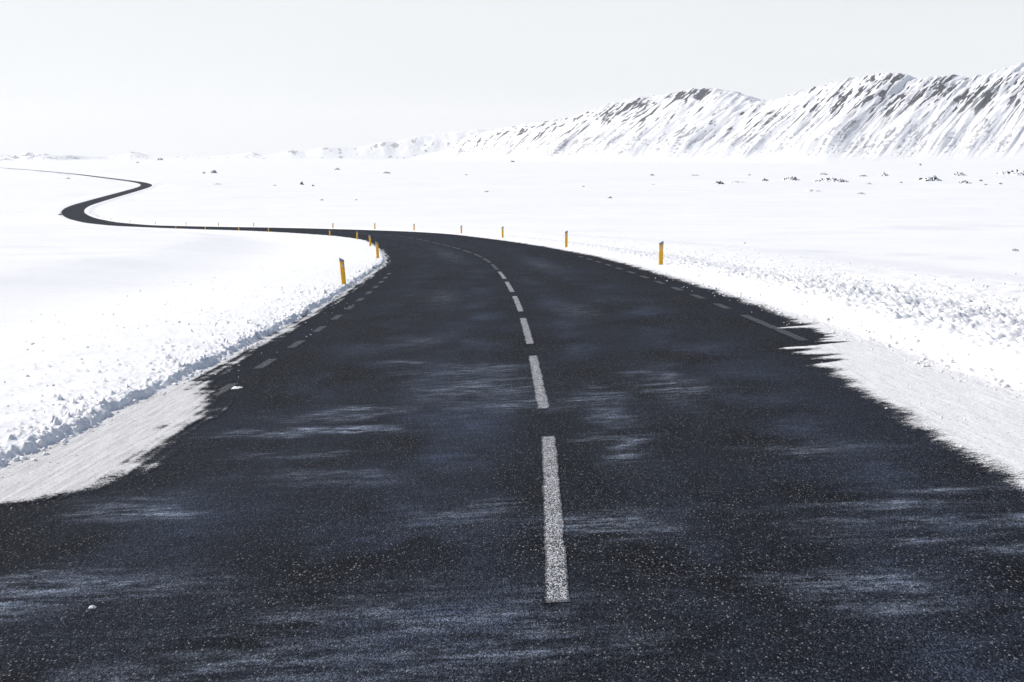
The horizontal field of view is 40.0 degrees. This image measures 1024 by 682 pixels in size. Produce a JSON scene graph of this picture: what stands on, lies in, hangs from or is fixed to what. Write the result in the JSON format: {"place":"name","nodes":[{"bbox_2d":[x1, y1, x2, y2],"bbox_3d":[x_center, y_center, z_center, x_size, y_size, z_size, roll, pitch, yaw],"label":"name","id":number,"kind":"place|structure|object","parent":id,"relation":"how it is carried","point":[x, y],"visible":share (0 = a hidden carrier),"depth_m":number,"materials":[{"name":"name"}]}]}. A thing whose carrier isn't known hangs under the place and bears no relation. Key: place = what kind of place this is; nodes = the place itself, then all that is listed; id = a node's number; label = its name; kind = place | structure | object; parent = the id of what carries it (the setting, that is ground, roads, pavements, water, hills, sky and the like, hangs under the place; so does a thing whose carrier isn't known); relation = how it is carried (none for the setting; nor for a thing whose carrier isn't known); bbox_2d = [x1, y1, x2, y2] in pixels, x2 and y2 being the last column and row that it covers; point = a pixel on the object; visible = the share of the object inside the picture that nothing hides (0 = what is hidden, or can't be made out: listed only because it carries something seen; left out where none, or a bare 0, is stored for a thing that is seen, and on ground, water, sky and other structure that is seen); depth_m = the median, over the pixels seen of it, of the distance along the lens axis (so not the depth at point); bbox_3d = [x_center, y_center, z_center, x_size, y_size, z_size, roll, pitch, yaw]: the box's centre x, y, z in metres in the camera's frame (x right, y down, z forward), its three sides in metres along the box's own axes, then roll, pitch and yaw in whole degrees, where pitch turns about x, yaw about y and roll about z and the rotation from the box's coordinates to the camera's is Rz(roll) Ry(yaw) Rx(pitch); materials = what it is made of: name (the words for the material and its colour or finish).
{"place":"outdoors","nodes":[
{"label":"outdoors","id":0,"kind":"place"},
{"bbox_2d":[0,168,393,509],"bbox_3d":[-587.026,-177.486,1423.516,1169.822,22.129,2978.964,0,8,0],"label":"snow bank","id":1,"kind":"structure","parent":0,"point":[108,452],"depth_m":22.09,"materials":[{"name":"white snow"}]},
{"bbox_2d":[339,258,345,283],"bbox_3d":[-4.324,-1.570,36.142,0.121,1.153,0.081,-5,9,-1],"label":"marker post","id":2,"kind":"object","parent":1,"relation":"on","point":[342,271],"visible":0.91,"depth_m":36.08,"materials":[{"name":"yellow plastic"}]},
{"bbox_2d":[375,241,378,257],"bbox_3d":[-5.533,-3.537,58.013,0.121,1.153,0.081,-4,7,-4],"label":"marker post","id":3,"kind":"object","parent":1,"relation":"on","point":[377,251],"visible":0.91,"depth_m":57.96,"materials":[{"name":"yellow plastic"}]},
{"bbox_2d":[0,243,1023,507],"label":"loose snow clods","id":4,"kind":"object","parent":1,"relation":"on","point":[64,441],"visible":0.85,"depth_m":17.70,"materials":[{"name":"white snow"}]},
{"bbox_2d":[0,129,492,160],"bbox_3d":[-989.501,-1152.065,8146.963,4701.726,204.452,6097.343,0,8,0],"label":"hills","id":5,"kind":"structure","parent":0,"point":[408,148],"depth_m":7694.01,"materials":[{"name":"white snow"}]},
{"bbox_2d":[0,168,1023,681],"bbox_3d":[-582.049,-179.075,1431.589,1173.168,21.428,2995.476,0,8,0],"label":"road","id":6,"kind":"structure","parent":0,"point":[442,458],"depth_m":7.89,"materials":[{"name":"black asphalt"}]},
{"bbox_2d":[0,159,1023,272],"bbox_3d":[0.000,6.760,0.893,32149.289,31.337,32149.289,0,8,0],"label":"snow ground","id":7,"kind":"structure","parent":0,"point":[949,217],"depth_m":615.61,"materials":[{"name":"white snow"}]},
{"bbox_2d":[782,176,799,179],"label":"lava outcrop","id":8,"kind":"object","parent":7,"relation":"on","point":[791,178],"visible":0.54,"depth_m":1135.89,"materials":[{"name":"stone"}]},
{"bbox_2d":[803,189,820,191],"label":"lava outcrop","id":9,"kind":"object","parent":7,"relation":"on","point":[810,190],"visible":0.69,"depth_m":798.62,"materials":[{"name":"stone"}]},
{"bbox_2d":[814,177,848,181],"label":"lava outcrop","id":10,"kind":"object","parent":7,"relation":"on","point":[828,179],"visible":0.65,"depth_m":1057.92,"materials":[{"name":"stone"}]},
{"bbox_2d":[917,175,941,180],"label":"lava outcrop","id":11,"kind":"object","parent":7,"relation":"on","point":[934,178],"visible":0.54,"depth_m":1114.95,"materials":[{"name":"stone"}]},
{"bbox_2d":[953,172,966,175],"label":"lava outcrop","id":12,"kind":"object","parent":7,"relation":"on","point":[958,174],"visible":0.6,"depth_m":1402.79,"materials":[{"name":"stone"}]},
{"bbox_2d":[995,169,1023,175],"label":"lava outcrop","id":13,"kind":"object","parent":7,"relation":"on","point":[1016,172],"visible":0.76,"depth_m":1459.92,"materials":[{"name":"stone"}]},
{"bbox_2d":[0,167,1023,504],"bbox_3d":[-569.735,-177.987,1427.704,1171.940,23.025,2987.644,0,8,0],"label":"snow bank","id":14,"kind":"structure","parent":0,"point":[986,433],"depth_m":18.04,"materials":[{"name":"white snow"}]},
{"bbox_2d":[565,230,567,247],"bbox_3d":[2.314,-4.127,60.015,0.121,1.173,0.081,-1,6,-5],"label":"marker post","id":15,"kind":"object","parent":14,"relation":"on","point":[566,238],"visible":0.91,"depth_m":59.96,"materials":[{"name":"yellow plastic"}]},
{"bbox_2d":[659,241,663,264],"bbox_3d":[4.069,-2.185,38.516,0.121,1.113,0.081,1,7,-2],"label":"marker post","id":16,"kind":"object","parent":14,"relation":"on","point":[661,253],"visible":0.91,"depth_m":38.46,"materials":[{"name":"yellow plastic"}]},
{"bbox_2d":[0,0,1023,156],"label":"sky","id":17,"kind":"structure","parent":0,"point":[86,78],"materials":[{"name":"white"}]},
{"bbox_2d":[408,62,1023,163],"bbox_3d":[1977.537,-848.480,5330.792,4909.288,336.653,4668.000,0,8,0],"label":"mountain ridge","id":18,"kind":"structure","parent":0,"point":[897,118],"depth_m":4289.55,"materials":[{"name":"white snow"}]}
]}

